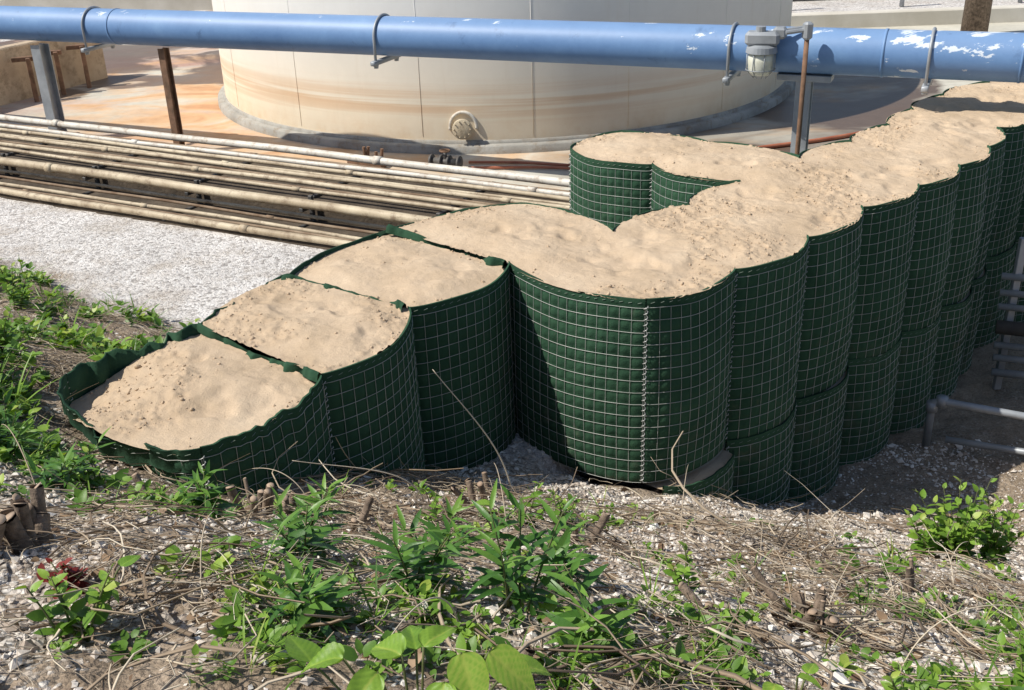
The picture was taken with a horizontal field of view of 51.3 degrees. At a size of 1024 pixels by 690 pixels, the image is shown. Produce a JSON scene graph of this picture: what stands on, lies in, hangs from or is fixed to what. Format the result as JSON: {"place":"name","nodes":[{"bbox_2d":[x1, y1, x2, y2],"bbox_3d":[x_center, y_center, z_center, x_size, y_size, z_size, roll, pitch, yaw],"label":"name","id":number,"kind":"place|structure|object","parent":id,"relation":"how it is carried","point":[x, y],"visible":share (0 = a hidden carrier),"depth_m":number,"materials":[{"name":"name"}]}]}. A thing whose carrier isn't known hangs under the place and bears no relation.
{"place":"outdoors","nodes":[
{"label":"outdoors","id":0,"kind":"place"},
{"bbox_2d":[0,255,172,407],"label":"bank grass","id":1,"kind":"structure","parent":0,"point":[1,385],"depth_m":6.71,"materials":[{"name":"green plant"}]},
{"bbox_2d":[0,0,1023,689],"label":"ground","id":2,"kind":"structure","parent":0,"point":[192,274],"depth_m":7.60,"materials":[{"name":"gravel"}]},
{"bbox_2d":[0,306,17,358],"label":"leafy shrub","id":3,"kind":"object","parent":2,"relation":"on","point":[5,336],"visible":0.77,"depth_m":6.02,"materials":[{"name":"green plant"}]},
{"bbox_2d":[2,273,32,310],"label":"leafy shrub","id":4,"kind":"object","parent":2,"relation":"on","point":[13,298],"visible":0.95,"depth_m":7.72,"materials":[{"name":"green plant"}]},
{"bbox_2d":[0,387,43,461],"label":"lance leaf weed","id":5,"kind":"object","parent":2,"relation":"on","point":[11,424],"visible":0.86,"depth_m":4.31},
{"bbox_2d":[0,482,53,554],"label":"cut stump","id":6,"kind":"object","parent":2,"relation":"on","point":[21,513],"visible":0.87,"depth_m":3.07,"materials":[{"name":"wood"}]},
{"bbox_2d":[36,557,89,598],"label":"red leaf weed","id":7,"kind":"object","parent":2,"relation":"on","point":[63,566],"visible":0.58,"depth_m":2.76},
{"bbox_2d":[17,426,114,490],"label":"lance leaf weed","id":8,"kind":"object","parent":2,"relation":"on","point":[53,465],"visible":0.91,"depth_m":4.01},
{"bbox_2d":[13,561,120,644],"bbox_3d":[-1.032,0.613,2.509,0.232,0.206,0.131,-2,25,0],"label":"leafy shrub","id":9,"kind":"object","parent":2,"relation":"on","point":[77,611],"visible":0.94,"depth_m":2.51,"materials":[{"name":"green plant"}]},
{"bbox_2d":[57,443,121,492],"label":"leafy shrub","id":10,"kind":"object","parent":2,"relation":"on","point":[99,479],"visible":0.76,"depth_m":4.10,"materials":[{"name":"green plant"}]},
{"bbox_2d":[0,265,180,427],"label":"dry brush","id":11,"kind":"object","parent":2,"relation":"on","point":[78,303],"visible":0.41,"depth_m":7.67,"materials":[{"name":"plant"}]},
{"bbox_2d":[0,261,200,488],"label":"bank weeds","id":12,"kind":"object","parent":2,"relation":"on","point":[98,355],"visible":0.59,"depth_m":6.81,"materials":[{"name":"green plant"}]},
{"bbox_2d":[60,555,140,615],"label":"broad leaf plant","id":13,"kind":"object","parent":2,"relation":"on","point":[125,561],"visible":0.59,"depth_m":2.62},
{"bbox_2d":[0,0,212,10],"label":"yard back wall","id":14,"kind":"structure","parent":2,"relation":"on","point":[189,5],"depth_m":26.36,"materials":[{"name":"concrete"}]},
{"bbox_2d":[0,173,383,249],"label":"pipe trench bed","id":15,"kind":"object","parent":2,"relation":"on","point":[187,225],"visible":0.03,"depth_m":11.62,"materials":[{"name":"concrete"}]},
{"bbox_2d":[0,132,79,178],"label":"pipe support","id":16,"kind":"object","parent":15,"relation":"on","point":[5,155],"visible":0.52,"depth_m":13.17,"materials":[{"name":"paint"}]},
{"bbox_2d":[0,169,385,229],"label":"rack pipe","id":17,"kind":"object","parent":16,"relation":"on","point":[173,196],"visible":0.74,"depth_m":11.75,"materials":[{"name":"metal"}]},
{"bbox_2d":[0,157,429,223],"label":"rack pipe","id":18,"kind":"object","parent":16,"relation":"on","point":[393,216],"visible":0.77,"depth_m":11.41,"materials":[{"name":"metal"}]},
{"bbox_2d":[4,147,463,208],"bbox_3d":[-5.859,-2.361,13.071,14.723,0.046,0.044,11,28,25],"label":"rack pipe","id":19,"kind":"object","parent":16,"relation":"on","point":[313,188],"visible":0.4,"depth_m":11.54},
{"bbox_2d":[0,142,487,207],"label":"rack pipe","id":20,"kind":"object","parent":16,"relation":"on","point":[296,181],"visible":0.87,"depth_m":11.72,"materials":[{"name":"metal"}]},
{"bbox_2d":[0,139,494,204],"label":"rack pipe","id":21,"kind":"object","parent":16,"relation":"on","point":[230,169],"visible":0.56,"depth_m":12.06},
{"bbox_2d":[0,128,569,201],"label":"rack pipe","id":22,"kind":"object","parent":16,"relation":"on","point":[427,181],"visible":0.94,"depth_m":11.99,"materials":[{"name":"metal"}]},
{"bbox_2d":[0,134,569,209],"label":"rack pipe","id":23,"kind":"object","parent":16,"relation":"on","point":[381,184],"visible":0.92,"depth_m":11.79,"materials":[{"name":"metal"}]},
{"bbox_2d":[0,122,569,191],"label":"rack pipe","id":24,"kind":"object","parent":16,"relation":"on","point":[294,158],"visible":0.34,"depth_m":12.39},
{"bbox_2d":[0,187,351,245],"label":"rack pipe","id":25,"kind":"object","parent":15,"relation":"on","point":[242,228],"visible":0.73,"depth_m":11.23,"materials":[{"name":"metal"}]},
{"bbox_2d":[0,186,354,240],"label":"rack pipe","id":26,"kind":"object","parent":15,"relation":"on","point":[239,223],"visible":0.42,"depth_m":11.30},
{"bbox_2d":[0,182,362,239],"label":"rack pipe","id":27,"kind":"object","parent":15,"relation":"on","point":[221,216],"visible":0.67,"depth_m":11.48,"materials":[{"name":"metal"}]},
{"bbox_2d":[278,172,368,239],"bbox_3d":[-1.969,-1.550,11.428,0.098,0.300,1.816,10,28,23],"label":"pipe support","id":28,"kind":"object","parent":15,"relation":"on","point":[312,197],"visible":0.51,"depth_m":11.16,"materials":[{"name":"paint"}]},
{"bbox_2d":[0,175,377,233],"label":"rack pipe","id":29,"kind":"object","parent":28,"relation":"on","point":[205,206],"visible":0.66,"depth_m":11.50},
{"bbox_2d":[0,114,569,186],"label":"rack pipe","id":30,"kind":"object","parent":28,"relation":"on","point":[487,173],"visible":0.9,"depth_m":12.44,"materials":[{"name":"metal"}]},
{"bbox_2d":[436,181,493,215],"bbox_3d":[-0.588,-1.287,10.771,0.098,0.300,1.816,10,28,23],"label":"pipe support","id":31,"kind":"object","parent":15,"relation":"on","point":[447,211],"visible":0.24,"depth_m":10.65,"materials":[{"name":"paint"}]},
{"bbox_2d":[0,123,570,196],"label":"rack pipe","id":32,"kind":"object","parent":31,"relation":"on","point":[348,167],"visible":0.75,"depth_m":12.17,"materials":[{"name":"metal"}]},
{"bbox_2d":[57,324,333,494],"bbox_3d":[-1.645,0.734,5.587,1.326,1.231,0.998,19,33,37],"label":"sand barrier cell","id":33,"kind":"object","parent":2,"relation":"on","point":[183,401],"visible":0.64,"depth_m":5.22,"materials":[{"name":"sand"}]},
{"bbox_2d":[173,460,242,519],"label":"lance leaf weed","id":34,"kind":"object","parent":2,"relation":"on","point":[199,497],"visible":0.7,"depth_m":3.94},
{"bbox_2d":[226,477,274,519],"bbox_3d":[-1.061,0.634,4.409,0.180,0.230,0.282,-2,25,0],"label":"cut stump","id":35,"kind":"object","parent":2,"relation":"on","point":[233,493],"visible":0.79,"depth_m":4.33,"materials":[{"name":"wood"}]},
{"bbox_2d":[0,127,569,229],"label":"pipe ledge","id":36,"kind":"object","parent":2,"relation":"on","point":[415,210],"visible":0.12,"depth_m":11.82,"materials":[{"name":"metal"}]},
{"bbox_2d":[244,484,349,575],"bbox_3d":[-0.617,0.559,3.133,0.305,0.253,0.310,-2,25,0],"label":"lance leaf weed","id":37,"kind":"object","parent":2,"relation":"on","point":[300,533],"visible":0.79,"depth_m":3.12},
{"bbox_2d":[265,473,354,537],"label":"lance leaf weed","id":38,"kind":"object","parent":2,"relation":"on","point":[314,500],"visible":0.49,"depth_m":3.62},
{"bbox_2d":[197,273,425,476],"bbox_3d":[-1.152,0.403,6.223,1.323,1.253,0.934,15,30,32],"label":"sand barrier cell","id":39,"kind":"object","parent":2,"relation":"on","point":[338,340],"visible":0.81,"depth_m":5.81,"materials":[{"name":"sand"}]},
{"bbox_2d":[255,551,367,646],"bbox_3d":[-0.507,0.640,2.630,0.277,0.223,0.280,8,27,20],"label":"lance leaf weed","id":40,"kind":"object","parent":2,"relation":"on","point":[324,598],"visible":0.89,"depth_m":2.62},
{"bbox_2d":[351,495,386,537],"bbox_3d":[-0.573,0.706,4.169,0.131,0.145,0.219,-11,27,-18],"label":"cut stump","id":41,"kind":"object","parent":2,"relation":"on","point":[365,511],"visible":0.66,"depth_m":4.22,"materials":[{"name":"wood"}]},
{"bbox_2d":[281,230,516,471],"bbox_3d":[-0.719,0.063,6.896,1.320,1.261,1.058,19,33,37],"label":"sand barrier cell","id":42,"kind":"object","parent":2,"relation":"on","point":[459,304],"visible":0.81,"depth_m":6.55,"materials":[{"name":"fabric"}]},
{"bbox_2d":[285,625,551,689],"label":"broad leaf plant","id":43,"kind":"object","parent":2,"relation":"on","point":[509,666],"visible":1,"depth_m":1.92,"materials":[{"name":"plant"}]},
{"bbox_2d":[358,514,482,603],"bbox_3d":[-0.242,0.570,2.894,0.344,0.326,0.281,-2,25,0],"label":"lance leaf weed","id":44,"kind":"object","parent":2,"relation":"on","point":[417,562],"visible":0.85,"depth_m":2.86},
{"bbox_2d":[388,493,488,556],"bbox_3d":[-0.273,0.665,3.703,0.339,0.224,0.345,-12,27,-20],"label":"lance leaf weed","id":45,"kind":"object","parent":2,"relation":"on","point":[458,540],"visible":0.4,"depth_m":3.68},
{"bbox_2d":[451,480,487,505],"bbox_3d":[-0.209,0.749,5.332,0.189,0.169,0.091,-2,25,0],"label":"cut stump","id":46,"kind":"object","parent":2,"relation":"on","point":[470,488],"visible":0.76,"depth_m":5.32,"materials":[{"name":"wood"}]},
{"bbox_2d":[386,202,613,268],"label":"sand barrier cell","id":47,"kind":"object","parent":2,"relation":"on","point":[502,235],"visible":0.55,"depth_m":7.25,"materials":[{"name":"sand"}]},
{"bbox_2d":[0,375,1023,689],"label":"weeds","id":48,"kind":"object","parent":2,"relation":"on","point":[224,625],"visible":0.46,"depth_m":2.83,"materials":[{"name":"green plant"}]},
{"bbox_2d":[0,346,1023,689],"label":"dry straw","id":49,"kind":"object","parent":2,"relation":"on","point":[206,536],"visible":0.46,"depth_m":3.43,"materials":[{"name":"plant"}]},
{"bbox_2d":[0,374,1023,689],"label":"grass tufts","id":50,"kind":"object","parent":2,"relation":"on","point":[528,602],"visible":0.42,"depth_m":2.87,"materials":[{"name":"green plant"}]},
{"bbox_2d":[0,307,1023,689],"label":"fallen twigs","id":51,"kind":"object","parent":2,"relation":"on","point":[110,527],"visible":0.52,"depth_m":3.45,"materials":[{"name":"wood"}]},
{"bbox_2d":[1,357,1023,689],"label":"dead branches","id":52,"kind":"object","parent":2,"relation":"on","point":[448,641],"depth_m":3.34,"materials":[{"name":"wood"}]},
{"bbox_2d":[446,479,584,621],"bbox_3d":[0.010,0.570,2.849,0.313,0.365,0.439,13,29,28],"label":"lance leaf weed","id":53,"kind":"object","parent":2,"relation":"on","point":[511,576],"visible":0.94,"depth_m":2.86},
{"bbox_2d":[507,481,550,527],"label":"plant","id":54,"kind":"object","parent":2,"relation":"on","point":[536,501],"visible":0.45,"depth_m":4.75,"materials":[{"name":"green plant"}]},
{"bbox_2d":[529,519,608,595],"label":"lance leaf weed","id":55,"kind":"object","parent":2,"relation":"on","point":[561,546],"visible":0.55,"depth_m":3.30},
{"bbox_2d":[542,552,638,653],"bbox_3d":[0.214,0.677,2.680,0.292,0.274,0.313,-2,25,0],"label":"lance leaf weed","id":56,"kind":"object","parent":2,"relation":"on","point":[581,619],"visible":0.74,"depth_m":2.67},
{"bbox_2d":[569,130,707,227],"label":"sand barrier cell","id":57,"kind":"object","parent":2,"relation":"on","point":[610,179],"visible":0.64,"depth_m":8.90,"materials":[{"name":"metal"}]},
{"bbox_2d":[658,541,699,595],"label":"leafy shrub","id":58,"kind":"object","parent":2,"relation":"on","point":[679,571],"visible":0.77,"depth_m":3.62,"materials":[{"name":"green plant"}]},
{"bbox_2d":[641,449,734,501],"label":"barrier cell","id":59,"kind":"object","parent":2,"relation":"on","point":[717,471],"visible":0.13,"depth_m":6.76,"materials":[{"name":"fabric"}]},
{"bbox_2d":[510,232,735,482],"bbox_3d":[0.687,0.085,6.787,0.988,1.246,1.202,-22,32,-36],"label":"sand barrier cell","id":60,"kind":"object","parent":59,"relation":"on","point":[622,346],"visible":0.95,"depth_m":6.48,"materials":[{"name":"fabric"}]},
{"bbox_2d":[678,582,717,619],"bbox_3d":[0.596,0.813,3.332,0.076,0.100,0.171,-16,29,-27],"label":"cut stump","id":61,"kind":"object","parent":2,"relation":"on","point":[688,592],"visible":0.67,"depth_m":3.34,"materials":[{"name":"wood"}]},
{"bbox_2d":[649,141,799,209],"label":"sand barrier cell","id":62,"kind":"object","parent":2,"relation":"on","point":[682,176],"visible":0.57,"depth_m":8.48,"materials":[{"name":"sand"}]},
{"bbox_2d":[708,592,768,636],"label":"leafy shrub","id":63,"kind":"object","parent":2,"relation":"on","point":[747,615],"visible":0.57,"depth_m":3.13,"materials":[{"name":"green plant"}]},
{"bbox_2d":[725,398,795,506],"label":"barrier cell","id":64,"kind":"object","parent":2,"relation":"on","point":[763,461],"visible":0.38,"depth_m":7.18,"materials":[{"name":"fabric"}]},
{"bbox_2d":[613,203,808,440],"bbox_3d":[1.322,-0.205,7.318,0.795,1.254,1.312,-22,32,-36],"label":"sand barrier cell","id":65,"kind":"object","parent":64,"relation":"on","point":[765,262],"visible":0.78,"depth_m":6.88,"materials":[{"name":"metal"}]},
{"bbox_2d":[762,663,822,689],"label":"broad leaf plant","id":66,"kind":"object","parent":2,"relation":"on","point":[810,668],"visible":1,"depth_m":2.42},
{"bbox_2d":[750,565,838,637],"bbox_3d":[0.939,0.879,3.563,0.244,0.171,0.274,-2,25,0],"label":"cut stump","id":67,"kind":"object","parent":2,"relation":"on","point":[819,603],"visible":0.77,"depth_m":3.52,"materials":[{"name":"wood"}]},
{"bbox_2d":[788,361,848,501],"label":"barrier cell","id":68,"kind":"object","parent":2,"relation":"on","point":[819,419],"visible":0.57,"depth_m":7.74,"materials":[{"name":"fabric"}]},
{"bbox_2d":[687,180,863,398],"bbox_3d":[1.884,-0.452,7.804,0.789,1.249,1.294,-22,32,-35],"label":"sand barrier cell","id":69,"kind":"object","parent":68,"relation":"on","point":[832,229],"visible":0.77,"depth_m":7.36,"materials":[{"name":"metal"}]},
{"bbox_2d":[839,334,901,465],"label":"barrier cell","id":70,"kind":"object","parent":2,"relation":"on","point":[870,396],"visible":0.55,"depth_m":8.22,"materials":[{"name":"fabric"}]},
{"bbox_2d":[741,158,919,358],"bbox_3d":[2.465,-0.695,8.240,1.175,1.275,0.845,22,34,40],"label":"sand barrier cell","id":71,"kind":"object","parent":70,"relation":"on","point":[889,212],"visible":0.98,"depth_m":7.85,"materials":[{"name":"metal"}]},
{"bbox_2d":[791,5,1023,27],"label":"yard curb","id":72,"kind":"structure","parent":2,"relation":"on","point":[911,17],"depth_m":20.95,"materials":[{"name":"concrete"}]},
{"bbox_2d":[880,661,934,689],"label":"leafy shrub","id":73,"kind":"object","parent":2,"relation":"on","point":[895,678],"visible":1,"depth_m":2.66,"materials":[{"name":"green plant"}]},
{"bbox_2d":[890,311,940,433],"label":"barrier cell","id":74,"kind":"object","parent":2,"relation":"on","point":[915,370],"visible":0.52,"depth_m":8.65,"materials":[{"name":"fabric"}]},
{"bbox_2d":[794,140,960,330],"bbox_3d":[2.940,-0.920,8.721,0.708,1.240,1.318,-20,31,-33],"label":"sand barrier cell","id":75,"kind":"object","parent":74,"relation":"on","point":[934,220],"visible":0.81,"depth_m":8.26,"materials":[{"name":"metal"}]},
{"bbox_2d":[904,504,942,558],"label":"leafy shrub","id":76,"kind":"object","parent":2,"relation":"on","point":[920,543],"visible":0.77,"depth_m":5.46,"materials":[{"name":"green plant"}]},
{"bbox_2d":[931,285,972,398],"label":"barrier cell","id":77,"kind":"object","parent":2,"relation":"on","point":[953,326],"visible":0.48,"depth_m":9.04,"materials":[{"name":"fabric"}]},
{"bbox_2d":[849,124,990,305],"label":"sand barrier cell","id":78,"kind":"object","parent":77,"relation":"on","point":[937,147],"visible":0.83,"depth_m":8.70,"materials":[{"name":"metal"}]},
{"bbox_2d":[915,476,1003,560],"bbox_3d":[2.251,0.945,5.419,0.442,0.510,0.330,-2,25,0],"label":"leafy shrub","id":79,"kind":"object","parent":2,"relation":"on","point":[962,530],"visible":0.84,"depth_m":5.40,"materials":[{"name":"green plant"}]},
{"bbox_2d":[958,263,986,375],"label":"barrier cell","id":80,"kind":"object","parent":2,"relation":"on","point":[978,284],"visible":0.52,"depth_m":9.53,"materials":[{"name":"fabric"}]},
{"bbox_2d":[885,108,1005,279],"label":"sand barrier cell","id":81,"kind":"object","parent":80,"relation":"on","point":[993,138],"visible":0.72,"depth_m":9.18,"materials":[{"name":"sand"}]},
{"bbox_2d":[922,394,1023,445],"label":"handrail pipe","id":82,"kind":"object","parent":2,"relation":"on","point":[937,402],"visible":0.94,"depth_m":8.33,"materials":[{"name":"grey metal"}]},
{"bbox_2d":[945,436,1023,454],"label":"handrail pipe","id":83,"kind":"object","parent":2,"relation":"on","point":[985,445],"visible":1,"depth_m":8.31,"materials":[{"name":"grey metal"}]},
{"bbox_2d":[974,240,1015,347],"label":"barrier cell","id":84,"kind":"object","parent":2,"relation":"on","point":[991,314],"visible":0.38,"depth_m":10.02,"materials":[{"name":"fabric"}]},
{"bbox_2d":[910,93,1023,256],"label":"sand barrier cell","id":85,"kind":"object","parent":84,"relation":"on","point":[1008,121],"visible":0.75,"depth_m":9.69,"materials":[{"name":"fabric"}]},
{"bbox_2d":[969,492,1023,564],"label":"leafy shrub","id":86,"kind":"object","parent":2,"relation":"on","point":[993,541],"visible":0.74,"depth_m":5.47,"materials":[{"name":"green plant"}]},
{"bbox_2d":[992,237,1023,389],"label":"service stand","id":87,"kind":"object","parent":2,"relation":"on","point":[1015,286],"visible":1,"depth_m":9.00,"materials":[{"name":"grey metal"}]},
{"bbox_2d":[995,320,1023,336],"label":"service pipe","id":88,"kind":"object","parent":87,"relation":"attached to","point":[1004,327],"visible":1,"depth_m":8.99,"materials":[{"name":"metal"}]},
{"bbox_2d":[1003,237,1023,321],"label":"barrier cell","id":89,"kind":"object","parent":2,"relation":"on","point":[1018,316],"visible":0.04,"depth_m":10.51,"materials":[{"name":"metal"}]},
{"bbox_2d":[943,81,1023,236],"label":"sand barrier cell","id":90,"kind":"object","parent":89,"relation":"on","point":[987,94],"visible":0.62,"depth_m":10.38,"materials":[{"name":"sand"}]},
{"bbox_2d":[1009,628,1023,686],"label":"leafy shrub","id":91,"kind":"object","parent":2,"relation":"on","point":[1018,675],"visible":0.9,"depth_m":2.91,"materials":[{"name":"green plant"}]},
{"bbox_2d":[0,436,1023,689],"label":"gravel","id":92,"kind":"structure","parent":0,"point":[308,680],"depth_m":3.79,"materials":[{"name":"gravel"}]},
{"bbox_2d":[0,10,1023,189],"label":"concrete yard floor","id":93,"kind":"structure","parent":0,"point":[129,92],"depth_m":15.86,"materials":[{"name":"concrete"}]},
{"bbox_2d":[30,43,66,130],"bbox_3d":[-6.292,-3.422,14.530,0.208,1.311,0.208,9,28,22],"label":"support post","id":94,"kind":"object","parent":93,"relation":"on","point":[46,78],"visible":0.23,"depth_m":14.45,"materials":[{"name":"grey metal"}]},
{"bbox_2d":[0,40,107,105],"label":"containment wall","id":95,"kind":"structure","parent":93,"relation":"on","point":[15,84],"depth_m":17.43,"materials":[{"name":"beige concrete"}]},
{"bbox_2d":[11,56,39,101],"bbox_3d":[-7.741,-4.229,17.030,0.340,0.715,0.147,-10,26,-15],"label":"wall bracket","id":96,"kind":"object","parent":95,"relation":"attached to","point":[28,59],"depth_m":16.93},
{"bbox_2d":[157,47,184,144],"bbox_3d":[-4.372,-3.129,13.726,0.124,1.350,0.124,9,28,22],"label":"support post","id":97,"kind":"object","parent":93,"relation":"on","point":[169,88],"visible":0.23,"depth_m":13.65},
{"bbox_2d":[428,149,462,166],"bbox_3d":[-0.798,-2.220,12.771,0.400,0.233,0.170,7,27,19],"label":"pipe valve","id":98,"kind":"object","parent":93,"relation":"on","point":[444,159],"visible":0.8,"depth_m":12.73,"materials":[{"name":"paint"}]},
{"bbox_2d":[212,0,794,154],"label":"storage tank","id":99,"kind":"object","parent":93,"relation":"on","point":[418,105],"visible":0.59,"depth_m":13.54,"materials":[{"name":"metal"}]},
{"bbox_2d":[785,21,813,154],"bbox_3d":[2.695,-2.092,10.291,0.248,1.980,0.093,-2,25,0],"label":"electrical conduit","id":100,"kind":"object","parent":93,"relation":"on","point":[806,30],"visible":0.83,"depth_m":10.04,"materials":[{"name":"grey metal"}]},
{"bbox_2d":[776,72,833,153],"bbox_3d":[2.882,-1.995,10.700,0.520,1.441,0.203,9,28,22],"label":"support post","id":101,"kind":"object","parent":93,"relation":"on","point":[811,79],"visible":0.39,"depth_m":10.45,"materials":[{"name":"grey metal"}]},
{"bbox_2d":[0,6,1023,94],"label":"blue overhead pipe","id":102,"kind":"object","parent":101,"relation":"on","point":[928,56],"visible":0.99,"depth_m":11.19,"materials":[{"name":"metal"}]},
{"bbox_2d":[745,26,802,78],"bbox_3d":[2.491,-2.799,10.188,0.551,0.484,0.300,-2,25,0],"label":"yard light","id":103,"kind":"object","parent":102,"relation":"attached to","point":[762,42],"visible":0.98,"depth_m":10.09,"materials":[{"name":"grey metal"}]},
{"bbox_2d":[758,131,858,148],"bbox_3d":[4.233,-2.694,13.648,4.146,0.067,0.177,-13,27,-21],"label":"pipe","id":104,"kind":"object","parent":93,"relation":"on","point":[815,140],"visible":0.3,"depth_m":13.42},
{"bbox_2d":[960,0,992,31],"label":"wooden pole","id":105,"kind":"object","parent":93,"relation":"on","point":[976,15],"depth_m":19.46,"materials":[{"name":"brown wood"}]},
{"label":"pipe support","id":106,"kind":"object","parent":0,"visible":0},
{"bbox_2d":[0,147,462,210],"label":"rack pipe","id":107,"kind":"object","parent":106,"relation":"on","point":[300,189],"visible":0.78,"depth_m":11.54,"materials":[{"name":"metal"}]},
{"bbox_2d":[0,133,570,205],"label":"rack pipe","id":108,"kind":"object","parent":106,"relation":"on","point":[526,199],"visible":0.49,"depth_m":11.71,"materials":[{"name":"metal"}]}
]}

